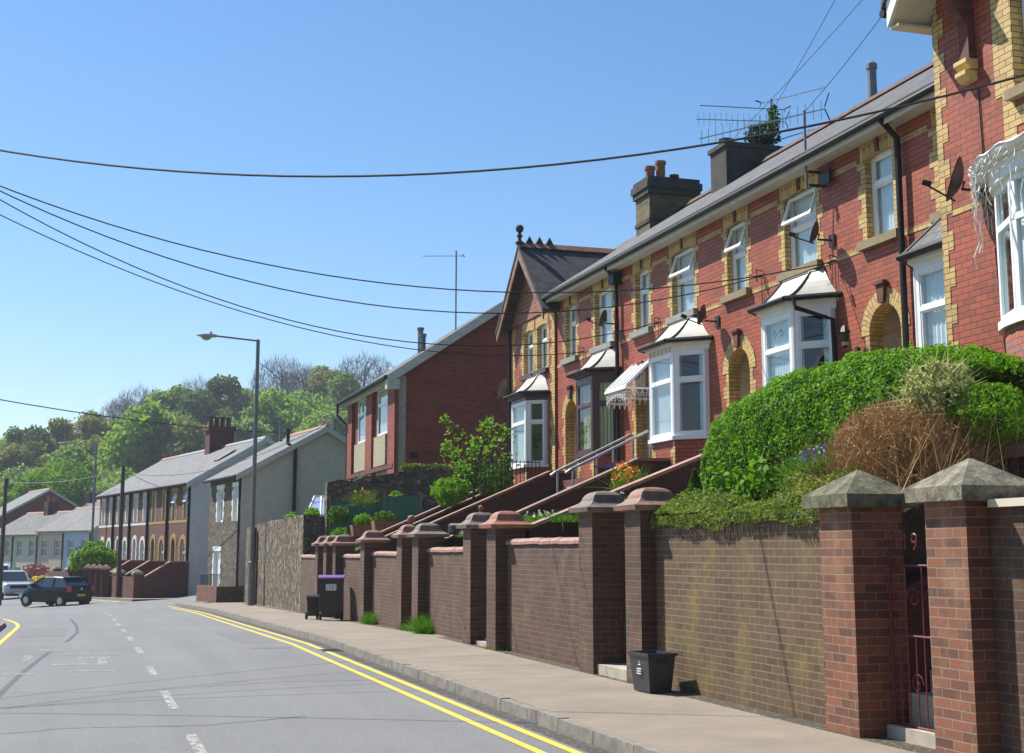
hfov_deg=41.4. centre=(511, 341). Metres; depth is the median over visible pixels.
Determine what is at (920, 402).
flower sprays
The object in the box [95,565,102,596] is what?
gatepost
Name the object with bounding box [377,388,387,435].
window
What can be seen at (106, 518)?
row house
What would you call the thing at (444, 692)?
gutter grit
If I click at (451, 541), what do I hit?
sloping garden wall
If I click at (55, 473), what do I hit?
lime green tree
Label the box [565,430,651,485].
handrail
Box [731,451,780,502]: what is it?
leafy plant
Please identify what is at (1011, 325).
bay window
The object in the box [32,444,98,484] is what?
broadleaf tree
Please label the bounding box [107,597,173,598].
pavement
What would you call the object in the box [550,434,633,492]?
handrail
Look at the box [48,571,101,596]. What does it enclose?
boundary wall
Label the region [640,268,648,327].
window
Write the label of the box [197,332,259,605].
street lamp
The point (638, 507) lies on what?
gatepost
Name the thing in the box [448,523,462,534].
tyre
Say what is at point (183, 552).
window
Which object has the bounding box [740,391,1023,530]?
twiggy bush
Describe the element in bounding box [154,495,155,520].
window
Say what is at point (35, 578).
flowering shrub
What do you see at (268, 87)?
sky
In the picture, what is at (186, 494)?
window
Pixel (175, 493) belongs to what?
window
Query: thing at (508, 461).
garden railing
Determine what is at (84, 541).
window
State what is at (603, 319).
satellite dish
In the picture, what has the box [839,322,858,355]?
wall lantern
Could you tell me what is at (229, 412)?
wood green
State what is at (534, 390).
bay window
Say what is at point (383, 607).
front wall
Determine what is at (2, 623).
kerb
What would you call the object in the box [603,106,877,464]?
terraced house
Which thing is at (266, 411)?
broadleaf tree
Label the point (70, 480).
overhead wire
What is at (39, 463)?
wood olive
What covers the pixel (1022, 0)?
window
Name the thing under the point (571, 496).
sloping garden wall
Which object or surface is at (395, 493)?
garden plant
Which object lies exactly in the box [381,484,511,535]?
sloping garden wall
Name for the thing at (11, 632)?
yellow line
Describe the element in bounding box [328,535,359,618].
gatepost
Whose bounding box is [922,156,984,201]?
satellite dish
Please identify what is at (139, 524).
row house
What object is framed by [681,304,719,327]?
satellite dish
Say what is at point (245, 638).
road patch
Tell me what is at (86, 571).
gatepost
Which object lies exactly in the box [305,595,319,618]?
wheelie bin
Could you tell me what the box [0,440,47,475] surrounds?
broadleaf tree
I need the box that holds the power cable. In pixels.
[0,74,1023,177]
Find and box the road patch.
[19,627,290,648]
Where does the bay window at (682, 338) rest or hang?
in the terraced house at (666, 399)
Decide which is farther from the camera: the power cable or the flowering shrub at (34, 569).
the flowering shrub at (34, 569)
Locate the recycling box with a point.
(652, 671)
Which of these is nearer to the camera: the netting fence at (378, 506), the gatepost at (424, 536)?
the gatepost at (424, 536)
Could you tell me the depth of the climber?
42.98 m
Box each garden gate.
[622,549,625,659]
[886,530,934,731]
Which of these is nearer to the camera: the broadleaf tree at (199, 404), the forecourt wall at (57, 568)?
the forecourt wall at (57, 568)
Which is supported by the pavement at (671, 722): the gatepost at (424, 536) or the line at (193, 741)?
the gatepost at (424, 536)
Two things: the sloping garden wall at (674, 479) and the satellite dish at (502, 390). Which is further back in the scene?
the satellite dish at (502, 390)
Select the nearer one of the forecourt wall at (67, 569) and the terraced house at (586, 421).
the terraced house at (586, 421)
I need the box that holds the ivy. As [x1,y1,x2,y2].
[649,461,873,545]
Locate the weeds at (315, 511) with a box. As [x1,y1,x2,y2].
[303,507,319,514]
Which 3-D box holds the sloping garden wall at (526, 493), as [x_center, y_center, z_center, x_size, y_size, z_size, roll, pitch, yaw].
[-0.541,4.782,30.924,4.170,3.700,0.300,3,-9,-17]
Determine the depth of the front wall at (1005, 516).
9.89 m
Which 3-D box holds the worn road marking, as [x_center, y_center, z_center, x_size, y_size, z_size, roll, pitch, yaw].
[-6.830,4.901,20.860,1.453,0.001,4.926,2,-9,-15]
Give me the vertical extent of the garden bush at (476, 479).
0.881 m
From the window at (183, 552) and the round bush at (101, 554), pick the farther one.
the round bush at (101, 554)
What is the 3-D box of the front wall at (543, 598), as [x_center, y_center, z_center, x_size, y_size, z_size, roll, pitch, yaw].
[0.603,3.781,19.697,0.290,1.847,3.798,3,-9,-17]
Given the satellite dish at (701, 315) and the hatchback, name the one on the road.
the hatchback
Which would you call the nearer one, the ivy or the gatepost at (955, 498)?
the gatepost at (955, 498)
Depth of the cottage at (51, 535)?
110.81 m
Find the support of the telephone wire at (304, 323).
attached to the terraced house at (666, 399)
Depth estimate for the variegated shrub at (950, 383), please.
12.40 m
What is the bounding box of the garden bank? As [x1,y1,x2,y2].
[355,442,1023,577]
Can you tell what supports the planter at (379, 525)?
on the garden steps
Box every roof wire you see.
[733,0,861,138]
[770,0,834,113]
[804,19,879,111]
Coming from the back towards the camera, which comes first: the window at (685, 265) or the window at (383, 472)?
the window at (383, 472)
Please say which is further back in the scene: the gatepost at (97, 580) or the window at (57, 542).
the window at (57, 542)
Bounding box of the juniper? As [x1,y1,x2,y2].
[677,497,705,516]
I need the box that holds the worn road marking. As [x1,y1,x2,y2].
[4,649,117,674]
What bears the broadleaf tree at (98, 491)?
on the hillside
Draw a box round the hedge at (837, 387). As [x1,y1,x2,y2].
[699,342,1023,494]
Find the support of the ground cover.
on the garden bank
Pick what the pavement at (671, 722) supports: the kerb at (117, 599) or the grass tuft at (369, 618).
the grass tuft at (369, 618)
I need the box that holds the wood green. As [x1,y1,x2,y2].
[0,405,360,478]
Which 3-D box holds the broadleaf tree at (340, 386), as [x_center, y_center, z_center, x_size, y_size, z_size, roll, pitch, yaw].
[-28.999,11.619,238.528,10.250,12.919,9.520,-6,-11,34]
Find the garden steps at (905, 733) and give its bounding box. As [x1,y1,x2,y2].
[887,567,935,748]
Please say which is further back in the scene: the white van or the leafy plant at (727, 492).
the white van
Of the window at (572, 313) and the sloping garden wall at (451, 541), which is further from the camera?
the window at (572, 313)
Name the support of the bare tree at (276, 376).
on the hillside
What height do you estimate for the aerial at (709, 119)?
1.513 m
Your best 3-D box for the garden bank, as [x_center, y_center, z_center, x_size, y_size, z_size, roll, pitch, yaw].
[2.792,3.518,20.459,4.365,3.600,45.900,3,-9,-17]
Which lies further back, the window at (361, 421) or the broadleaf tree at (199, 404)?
the broadleaf tree at (199, 404)
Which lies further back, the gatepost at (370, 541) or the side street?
the side street
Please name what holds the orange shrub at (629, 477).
on the garden bank
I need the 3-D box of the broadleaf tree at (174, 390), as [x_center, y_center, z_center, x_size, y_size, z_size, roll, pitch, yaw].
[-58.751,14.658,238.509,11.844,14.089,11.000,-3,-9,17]
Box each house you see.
[0,488,79,551]
[82,488,99,506]
[95,444,178,557]
[109,451,197,559]
[125,449,204,559]
[143,416,240,560]
[163,423,275,595]
[202,418,345,601]
[335,301,511,481]
[495,225,637,485]
[541,160,795,478]
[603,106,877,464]
[688,61,933,423]
[811,71,946,358]
[879,0,1023,433]
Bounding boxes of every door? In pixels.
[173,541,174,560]
[216,551,219,585]
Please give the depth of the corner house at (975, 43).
15.93 m
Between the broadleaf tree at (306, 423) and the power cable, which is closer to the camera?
the power cable
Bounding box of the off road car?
[2,570,32,599]
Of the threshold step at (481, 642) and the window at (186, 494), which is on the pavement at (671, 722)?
the threshold step at (481, 642)
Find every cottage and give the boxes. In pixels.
[0,512,46,569]
[11,496,70,581]
[35,506,99,575]
[62,509,99,571]
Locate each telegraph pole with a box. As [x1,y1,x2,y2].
[0,478,7,604]
[115,466,124,597]
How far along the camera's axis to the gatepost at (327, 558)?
36.22 m
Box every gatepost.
[68,566,73,575]
[78,566,83,576]
[83,564,90,580]
[89,564,96,596]
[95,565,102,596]
[101,565,110,596]
[311,536,327,611]
[319,535,337,574]
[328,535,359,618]
[355,530,390,622]
[391,515,416,629]
[406,523,449,631]
[456,505,491,644]
[478,511,533,650]
[568,491,625,673]
[613,487,676,683]
[802,470,918,737]
[904,458,1023,752]
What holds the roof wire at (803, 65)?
attached to the terraced house at (776, 324)
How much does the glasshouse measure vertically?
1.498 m
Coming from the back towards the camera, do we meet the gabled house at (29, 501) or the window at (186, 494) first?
the gabled house at (29, 501)
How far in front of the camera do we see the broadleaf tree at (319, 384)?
253.32 m
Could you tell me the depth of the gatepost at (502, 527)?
21.55 m
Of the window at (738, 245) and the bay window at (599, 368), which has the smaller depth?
the window at (738, 245)
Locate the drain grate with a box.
[318,649,341,651]
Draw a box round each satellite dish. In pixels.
[490,379,514,398]
[586,310,614,326]
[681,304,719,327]
[789,221,834,247]
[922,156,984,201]
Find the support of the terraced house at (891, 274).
on the terrace path
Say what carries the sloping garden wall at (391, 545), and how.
on the garden bank
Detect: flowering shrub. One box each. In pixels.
[23,562,49,577]
[31,575,47,582]
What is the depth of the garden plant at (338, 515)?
38.44 m
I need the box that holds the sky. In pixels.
[0,0,932,438]
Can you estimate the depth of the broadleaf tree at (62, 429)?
224.18 m
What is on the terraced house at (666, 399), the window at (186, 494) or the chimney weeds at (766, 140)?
the chimney weeds at (766, 140)
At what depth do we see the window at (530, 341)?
36.00 m
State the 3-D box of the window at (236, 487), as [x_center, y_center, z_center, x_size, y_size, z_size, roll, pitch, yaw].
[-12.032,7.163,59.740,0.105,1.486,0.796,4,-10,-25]
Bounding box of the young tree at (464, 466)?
[438,413,519,502]
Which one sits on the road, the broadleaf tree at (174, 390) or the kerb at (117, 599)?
the kerb at (117, 599)
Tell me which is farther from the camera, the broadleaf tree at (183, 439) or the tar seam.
the broadleaf tree at (183, 439)
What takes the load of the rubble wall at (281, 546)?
on the pavement at (671, 722)
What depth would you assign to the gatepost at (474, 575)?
22.90 m
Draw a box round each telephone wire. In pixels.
[0,186,836,292]
[0,190,762,313]
[0,199,659,345]
[0,214,583,355]
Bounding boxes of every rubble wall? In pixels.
[244,515,324,610]
[324,462,499,543]
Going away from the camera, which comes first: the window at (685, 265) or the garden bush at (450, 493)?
the window at (685, 265)
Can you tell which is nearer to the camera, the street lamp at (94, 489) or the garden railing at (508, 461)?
the garden railing at (508, 461)
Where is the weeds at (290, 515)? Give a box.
[283,511,297,519]
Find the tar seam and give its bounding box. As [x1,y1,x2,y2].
[0,619,78,696]
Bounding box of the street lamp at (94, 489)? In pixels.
[59,441,97,541]
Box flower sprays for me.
[867,337,1007,451]
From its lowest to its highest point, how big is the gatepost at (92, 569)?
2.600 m
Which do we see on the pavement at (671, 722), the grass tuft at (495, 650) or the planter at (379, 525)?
the grass tuft at (495, 650)
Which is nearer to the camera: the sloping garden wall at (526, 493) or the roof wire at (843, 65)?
the roof wire at (843, 65)
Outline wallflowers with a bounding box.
[340,487,381,516]
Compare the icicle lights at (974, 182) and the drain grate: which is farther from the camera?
the drain grate
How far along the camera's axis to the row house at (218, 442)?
78.43 m
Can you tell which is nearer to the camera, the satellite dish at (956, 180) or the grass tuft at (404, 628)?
the satellite dish at (956, 180)
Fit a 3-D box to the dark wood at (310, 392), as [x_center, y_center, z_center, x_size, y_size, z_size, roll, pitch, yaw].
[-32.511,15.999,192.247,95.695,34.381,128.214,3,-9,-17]
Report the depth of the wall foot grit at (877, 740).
13.54 m
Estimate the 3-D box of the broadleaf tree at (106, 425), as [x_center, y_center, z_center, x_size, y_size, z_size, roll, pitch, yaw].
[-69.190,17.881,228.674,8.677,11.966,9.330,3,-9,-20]
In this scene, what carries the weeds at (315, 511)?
on the rubble wall at (281, 546)
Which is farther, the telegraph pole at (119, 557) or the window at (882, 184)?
the telegraph pole at (119, 557)
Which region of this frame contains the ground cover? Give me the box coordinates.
[355,485,703,550]
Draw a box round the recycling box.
[627,650,677,692]
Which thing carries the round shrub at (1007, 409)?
on the garden bank
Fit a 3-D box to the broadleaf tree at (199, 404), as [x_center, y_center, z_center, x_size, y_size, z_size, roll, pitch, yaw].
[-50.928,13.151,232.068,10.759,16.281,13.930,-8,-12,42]
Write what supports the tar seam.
on the road
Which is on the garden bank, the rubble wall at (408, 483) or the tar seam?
the rubble wall at (408, 483)
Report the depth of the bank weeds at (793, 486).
15.24 m
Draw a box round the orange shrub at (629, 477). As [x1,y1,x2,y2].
[583,461,650,488]
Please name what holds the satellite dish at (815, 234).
attached to the terraced house at (776, 324)
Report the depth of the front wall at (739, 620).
13.76 m
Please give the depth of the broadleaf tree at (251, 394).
243.21 m
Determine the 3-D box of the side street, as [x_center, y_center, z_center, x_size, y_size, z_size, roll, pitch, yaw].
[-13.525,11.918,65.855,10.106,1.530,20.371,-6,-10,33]
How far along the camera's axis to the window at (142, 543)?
80.25 m
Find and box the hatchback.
[19,569,93,606]
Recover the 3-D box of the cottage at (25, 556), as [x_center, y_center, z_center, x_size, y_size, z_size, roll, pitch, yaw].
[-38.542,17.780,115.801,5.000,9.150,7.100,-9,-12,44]
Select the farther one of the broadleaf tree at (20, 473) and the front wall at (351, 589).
the broadleaf tree at (20, 473)
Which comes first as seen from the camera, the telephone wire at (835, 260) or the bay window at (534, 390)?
the telephone wire at (835, 260)
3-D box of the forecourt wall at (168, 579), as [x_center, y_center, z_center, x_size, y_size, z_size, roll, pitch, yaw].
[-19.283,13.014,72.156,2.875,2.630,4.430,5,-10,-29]
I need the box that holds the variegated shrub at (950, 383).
[898,360,977,418]
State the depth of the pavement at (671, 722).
14.30 m
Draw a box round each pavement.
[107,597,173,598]
[181,602,935,752]
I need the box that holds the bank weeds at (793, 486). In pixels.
[691,431,1023,515]
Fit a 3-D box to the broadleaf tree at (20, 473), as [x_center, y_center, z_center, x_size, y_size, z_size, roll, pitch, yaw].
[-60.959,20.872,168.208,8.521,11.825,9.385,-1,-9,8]
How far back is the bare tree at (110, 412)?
250.48 m
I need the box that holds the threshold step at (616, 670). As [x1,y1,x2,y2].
[597,663,626,680]
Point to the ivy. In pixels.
(733, 510)
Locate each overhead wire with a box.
[0,399,345,434]
[8,470,120,482]
[123,417,337,475]
[126,471,182,493]
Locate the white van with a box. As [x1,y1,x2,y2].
[3,564,10,569]
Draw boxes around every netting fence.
[329,496,383,535]
[384,491,421,522]
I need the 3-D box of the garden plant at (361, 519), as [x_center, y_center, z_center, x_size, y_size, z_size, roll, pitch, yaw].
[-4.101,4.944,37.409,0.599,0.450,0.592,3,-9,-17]
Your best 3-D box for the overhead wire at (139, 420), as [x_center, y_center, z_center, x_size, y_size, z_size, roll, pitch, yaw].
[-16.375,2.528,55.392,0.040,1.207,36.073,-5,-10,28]
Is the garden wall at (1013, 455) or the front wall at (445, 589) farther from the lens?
the front wall at (445, 589)
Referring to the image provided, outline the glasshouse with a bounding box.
[309,495,323,516]
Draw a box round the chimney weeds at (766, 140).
[742,122,780,145]
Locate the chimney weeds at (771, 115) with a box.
[767,102,780,135]
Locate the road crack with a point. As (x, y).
(160, 689)
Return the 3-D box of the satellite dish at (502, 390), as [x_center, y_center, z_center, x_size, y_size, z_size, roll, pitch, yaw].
[-0.249,1.291,36.630,0.616,0.533,0.454,3,-9,-17]
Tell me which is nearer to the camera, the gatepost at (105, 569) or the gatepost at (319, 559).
the gatepost at (319, 559)
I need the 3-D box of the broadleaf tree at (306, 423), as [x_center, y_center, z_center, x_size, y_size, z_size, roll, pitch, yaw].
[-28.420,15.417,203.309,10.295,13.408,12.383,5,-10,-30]
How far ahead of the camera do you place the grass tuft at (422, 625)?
25.88 m
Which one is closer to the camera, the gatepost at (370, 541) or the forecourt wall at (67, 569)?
the gatepost at (370, 541)
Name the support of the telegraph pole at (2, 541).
on the road
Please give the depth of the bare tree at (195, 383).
255.72 m
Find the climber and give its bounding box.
[400,462,450,470]
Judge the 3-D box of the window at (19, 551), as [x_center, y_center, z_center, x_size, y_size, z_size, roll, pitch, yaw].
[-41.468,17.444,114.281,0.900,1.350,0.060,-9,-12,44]
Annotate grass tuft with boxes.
[357,611,376,624]
[395,622,410,630]
[400,612,435,634]
[483,645,507,651]
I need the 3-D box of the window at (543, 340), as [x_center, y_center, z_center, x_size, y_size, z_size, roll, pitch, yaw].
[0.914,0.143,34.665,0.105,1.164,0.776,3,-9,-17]
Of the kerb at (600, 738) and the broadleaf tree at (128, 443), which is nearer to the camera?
the kerb at (600, 738)
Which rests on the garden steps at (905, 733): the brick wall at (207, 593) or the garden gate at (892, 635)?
the garden gate at (892, 635)
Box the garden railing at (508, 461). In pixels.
[481,459,539,490]
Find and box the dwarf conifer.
[686,468,702,495]
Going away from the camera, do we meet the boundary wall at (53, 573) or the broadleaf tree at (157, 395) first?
the boundary wall at (53, 573)
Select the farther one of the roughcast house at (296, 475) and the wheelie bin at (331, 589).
the roughcast house at (296, 475)
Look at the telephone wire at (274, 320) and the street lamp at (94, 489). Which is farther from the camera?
the street lamp at (94, 489)
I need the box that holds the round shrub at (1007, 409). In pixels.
[936,382,1023,445]
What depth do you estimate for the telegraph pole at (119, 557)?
72.75 m
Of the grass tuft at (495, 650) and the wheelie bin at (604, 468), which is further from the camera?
the wheelie bin at (604, 468)
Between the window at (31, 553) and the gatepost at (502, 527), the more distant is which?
the window at (31, 553)
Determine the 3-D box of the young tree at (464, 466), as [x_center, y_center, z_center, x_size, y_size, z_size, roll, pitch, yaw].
[-0.832,2.896,33.523,1.855,2.394,2.298,3,-9,-17]
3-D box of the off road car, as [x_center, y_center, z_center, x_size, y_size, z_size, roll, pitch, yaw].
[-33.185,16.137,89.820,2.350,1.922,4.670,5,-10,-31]
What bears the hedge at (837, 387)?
on the garden bank
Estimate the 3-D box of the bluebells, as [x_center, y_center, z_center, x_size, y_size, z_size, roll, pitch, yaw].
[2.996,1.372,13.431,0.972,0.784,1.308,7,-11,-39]
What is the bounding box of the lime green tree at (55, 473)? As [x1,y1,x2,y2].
[7,456,102,502]
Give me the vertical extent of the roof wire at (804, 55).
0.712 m
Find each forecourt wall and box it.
[52,566,67,571]
[65,560,127,571]
[109,560,166,596]
[110,560,146,574]
[113,561,188,600]
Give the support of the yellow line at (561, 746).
on the road
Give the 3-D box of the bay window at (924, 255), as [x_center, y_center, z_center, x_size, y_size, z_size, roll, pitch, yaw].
[5.745,-0.374,17.814,0.723,2.964,2.311,3,-9,-17]
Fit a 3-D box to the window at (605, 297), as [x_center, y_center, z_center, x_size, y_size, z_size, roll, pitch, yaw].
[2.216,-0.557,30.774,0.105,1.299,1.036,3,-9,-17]
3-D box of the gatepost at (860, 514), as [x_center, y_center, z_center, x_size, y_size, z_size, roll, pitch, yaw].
[3.070,2.282,11.846,0.710,2.310,0.767,3,-9,-17]
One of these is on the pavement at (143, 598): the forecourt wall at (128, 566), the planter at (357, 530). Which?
the forecourt wall at (128, 566)
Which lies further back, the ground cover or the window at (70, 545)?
the window at (70, 545)
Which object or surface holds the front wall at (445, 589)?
on the pavement at (671, 722)
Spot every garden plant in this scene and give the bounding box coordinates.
[327,505,349,525]
[330,527,349,535]
[353,513,373,524]
[373,510,396,520]
[389,490,402,496]
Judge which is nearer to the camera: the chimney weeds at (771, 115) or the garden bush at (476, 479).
the chimney weeds at (771, 115)
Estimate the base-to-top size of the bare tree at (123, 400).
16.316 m
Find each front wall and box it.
[300,554,314,611]
[342,554,359,620]
[371,551,396,626]
[426,547,462,639]
[505,537,579,666]
[655,511,825,724]
[987,497,1023,752]
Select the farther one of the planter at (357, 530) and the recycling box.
the planter at (357, 530)
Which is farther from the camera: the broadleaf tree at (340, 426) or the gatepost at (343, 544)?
the broadleaf tree at (340, 426)
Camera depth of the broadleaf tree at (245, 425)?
194.04 m
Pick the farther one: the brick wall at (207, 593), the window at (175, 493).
the window at (175, 493)
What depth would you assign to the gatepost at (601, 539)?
17.50 m
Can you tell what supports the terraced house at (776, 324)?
on the terrace path
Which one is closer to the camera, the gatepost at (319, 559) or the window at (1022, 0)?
the window at (1022, 0)
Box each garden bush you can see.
[429,476,469,506]
[471,463,515,495]
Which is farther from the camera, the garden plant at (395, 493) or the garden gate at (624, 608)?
the garden plant at (395, 493)
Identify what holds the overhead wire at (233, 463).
attached to the telegraph pole at (119, 557)
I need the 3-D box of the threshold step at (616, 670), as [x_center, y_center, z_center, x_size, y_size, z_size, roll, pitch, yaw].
[1.488,4.149,16.788,0.500,0.230,1.090,3,-9,-17]
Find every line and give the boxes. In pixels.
[0,619,19,644]
[106,613,207,752]
[168,606,581,752]
[172,608,545,752]
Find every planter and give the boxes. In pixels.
[350,525,371,535]
[371,521,398,530]
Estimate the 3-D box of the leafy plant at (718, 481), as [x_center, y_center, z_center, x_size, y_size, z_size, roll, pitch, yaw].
[2.504,1.727,16.183,0.475,0.568,0.531,3,-9,-17]
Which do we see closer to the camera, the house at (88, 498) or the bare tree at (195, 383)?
the house at (88, 498)
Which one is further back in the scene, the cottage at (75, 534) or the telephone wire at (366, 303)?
the cottage at (75, 534)
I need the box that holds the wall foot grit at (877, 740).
[242,603,935,752]
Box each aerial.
[423,251,464,329]
[696,86,824,142]
[699,93,830,188]
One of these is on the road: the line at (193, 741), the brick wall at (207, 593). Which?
the line at (193, 741)
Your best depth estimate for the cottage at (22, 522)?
116.51 m
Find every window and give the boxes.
[5,540,9,555]
[17,540,21,555]
[29,540,34,555]
[42,540,46,556]
[55,540,59,556]
[68,540,72,556]
[82,539,86,546]
[141,543,143,559]
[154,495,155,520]
[171,492,176,519]
[182,491,187,518]
[182,542,184,560]
[220,490,223,521]
[235,487,237,520]
[358,398,365,443]
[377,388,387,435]
[377,465,386,475]
[503,373,549,485]
[528,331,532,373]
[541,324,546,367]
[566,347,620,477]
[570,305,575,355]
[599,287,611,344]
[637,315,712,464]
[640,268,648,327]
[669,247,694,313]
[724,221,745,291]
[747,268,841,408]
[781,187,816,268]
[871,149,894,235]
[896,216,946,351]
[971,134,1023,433]
[1022,0,1023,32]
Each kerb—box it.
[0,618,4,630]
[92,597,133,600]
[175,603,671,752]
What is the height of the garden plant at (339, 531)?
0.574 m
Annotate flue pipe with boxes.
[866,61,876,97]
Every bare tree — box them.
[101,395,141,420]
[108,381,157,420]
[181,373,226,399]
[246,351,311,395]
[275,362,322,395]
[328,348,396,386]
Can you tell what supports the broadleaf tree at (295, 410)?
on the hillside
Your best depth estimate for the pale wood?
167.26 m
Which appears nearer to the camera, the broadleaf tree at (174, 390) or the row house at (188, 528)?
the row house at (188, 528)
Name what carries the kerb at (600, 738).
on the road
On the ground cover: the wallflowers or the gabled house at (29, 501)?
the wallflowers
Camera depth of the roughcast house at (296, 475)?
60.20 m
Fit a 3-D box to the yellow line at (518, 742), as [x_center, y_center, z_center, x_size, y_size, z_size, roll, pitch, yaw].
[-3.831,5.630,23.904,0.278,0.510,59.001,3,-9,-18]
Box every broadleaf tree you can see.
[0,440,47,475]
[0,462,34,491]
[3,424,58,455]
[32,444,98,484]
[46,409,109,448]
[72,481,106,506]
[88,413,122,439]
[94,397,175,470]
[132,389,180,425]
[139,416,204,464]
[160,384,187,410]
[173,373,254,424]
[201,416,274,446]
[224,387,260,413]
[238,396,300,442]
[253,386,318,427]
[290,402,347,432]
[306,365,343,393]
[311,409,360,443]
[320,370,362,412]
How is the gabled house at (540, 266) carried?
on the terrace path
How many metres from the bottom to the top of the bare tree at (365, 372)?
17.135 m
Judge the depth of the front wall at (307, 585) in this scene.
40.29 m
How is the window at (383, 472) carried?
in the gable end house at (407, 403)
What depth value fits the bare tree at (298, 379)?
258.48 m
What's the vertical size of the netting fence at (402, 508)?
1.250 m
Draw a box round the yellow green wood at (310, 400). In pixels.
[0,389,326,503]
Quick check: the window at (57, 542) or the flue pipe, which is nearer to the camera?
the flue pipe
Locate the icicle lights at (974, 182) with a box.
[968,132,1023,269]
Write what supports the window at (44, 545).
in the cottage at (51, 535)
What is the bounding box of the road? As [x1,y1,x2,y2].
[0,594,612,752]
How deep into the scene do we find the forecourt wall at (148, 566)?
74.31 m
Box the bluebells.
[763,442,839,510]
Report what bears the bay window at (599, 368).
in the terraced house at (586, 421)
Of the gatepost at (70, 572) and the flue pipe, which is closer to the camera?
the flue pipe
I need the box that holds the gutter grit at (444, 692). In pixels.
[179,607,611,752]
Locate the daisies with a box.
[522,510,578,531]
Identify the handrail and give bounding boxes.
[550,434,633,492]
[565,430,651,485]
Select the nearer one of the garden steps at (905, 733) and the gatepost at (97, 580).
the garden steps at (905, 733)
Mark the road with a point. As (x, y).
(348, 712)
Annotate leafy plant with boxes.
[698,487,742,511]
[702,462,741,495]
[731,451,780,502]
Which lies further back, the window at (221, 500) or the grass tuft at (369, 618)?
the window at (221, 500)
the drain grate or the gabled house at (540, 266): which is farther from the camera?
the gabled house at (540, 266)
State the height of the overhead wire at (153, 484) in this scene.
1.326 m
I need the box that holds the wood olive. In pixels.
[0,388,360,482]
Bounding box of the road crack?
[2,679,392,733]
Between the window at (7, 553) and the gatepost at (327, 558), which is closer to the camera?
the gatepost at (327, 558)
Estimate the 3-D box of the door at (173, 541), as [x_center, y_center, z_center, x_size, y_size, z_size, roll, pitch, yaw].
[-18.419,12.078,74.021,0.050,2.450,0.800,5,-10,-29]
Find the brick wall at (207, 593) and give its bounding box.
[196,573,243,613]
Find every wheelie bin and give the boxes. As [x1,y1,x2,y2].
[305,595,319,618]
[318,575,344,619]
[594,462,621,473]
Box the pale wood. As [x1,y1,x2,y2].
[0,387,357,506]
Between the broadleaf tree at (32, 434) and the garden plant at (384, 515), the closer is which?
the garden plant at (384, 515)
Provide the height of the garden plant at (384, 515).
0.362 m
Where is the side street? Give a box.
[118,595,204,605]
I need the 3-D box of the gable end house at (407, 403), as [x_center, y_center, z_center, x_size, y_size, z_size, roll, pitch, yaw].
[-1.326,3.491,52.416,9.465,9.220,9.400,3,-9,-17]
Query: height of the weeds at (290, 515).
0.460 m
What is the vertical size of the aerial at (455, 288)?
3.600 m
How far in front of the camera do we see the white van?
102.84 m
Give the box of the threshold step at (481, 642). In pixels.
[475,640,485,646]
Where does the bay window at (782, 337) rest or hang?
in the terraced house at (776, 324)
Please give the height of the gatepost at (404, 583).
2.379 m
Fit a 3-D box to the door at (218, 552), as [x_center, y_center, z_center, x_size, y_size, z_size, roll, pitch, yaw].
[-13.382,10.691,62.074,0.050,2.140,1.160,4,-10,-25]
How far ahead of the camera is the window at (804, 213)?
22.59 m
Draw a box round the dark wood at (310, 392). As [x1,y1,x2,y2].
[110,387,327,482]
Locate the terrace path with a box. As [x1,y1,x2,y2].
[560,464,674,489]
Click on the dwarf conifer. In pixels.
(694, 481)
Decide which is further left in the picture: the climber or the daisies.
the climber
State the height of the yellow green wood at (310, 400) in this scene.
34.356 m
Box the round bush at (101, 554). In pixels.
[69,540,116,571]
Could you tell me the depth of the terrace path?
30.89 m
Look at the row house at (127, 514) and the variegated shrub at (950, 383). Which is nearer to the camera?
the variegated shrub at (950, 383)
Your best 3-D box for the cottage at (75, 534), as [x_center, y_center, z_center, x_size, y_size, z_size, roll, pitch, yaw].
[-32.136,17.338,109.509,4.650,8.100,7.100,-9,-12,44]
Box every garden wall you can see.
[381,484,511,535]
[385,494,490,550]
[430,470,575,537]
[443,534,462,546]
[516,458,669,518]
[525,454,703,537]
[983,443,1023,478]
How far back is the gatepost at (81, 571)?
79.54 m

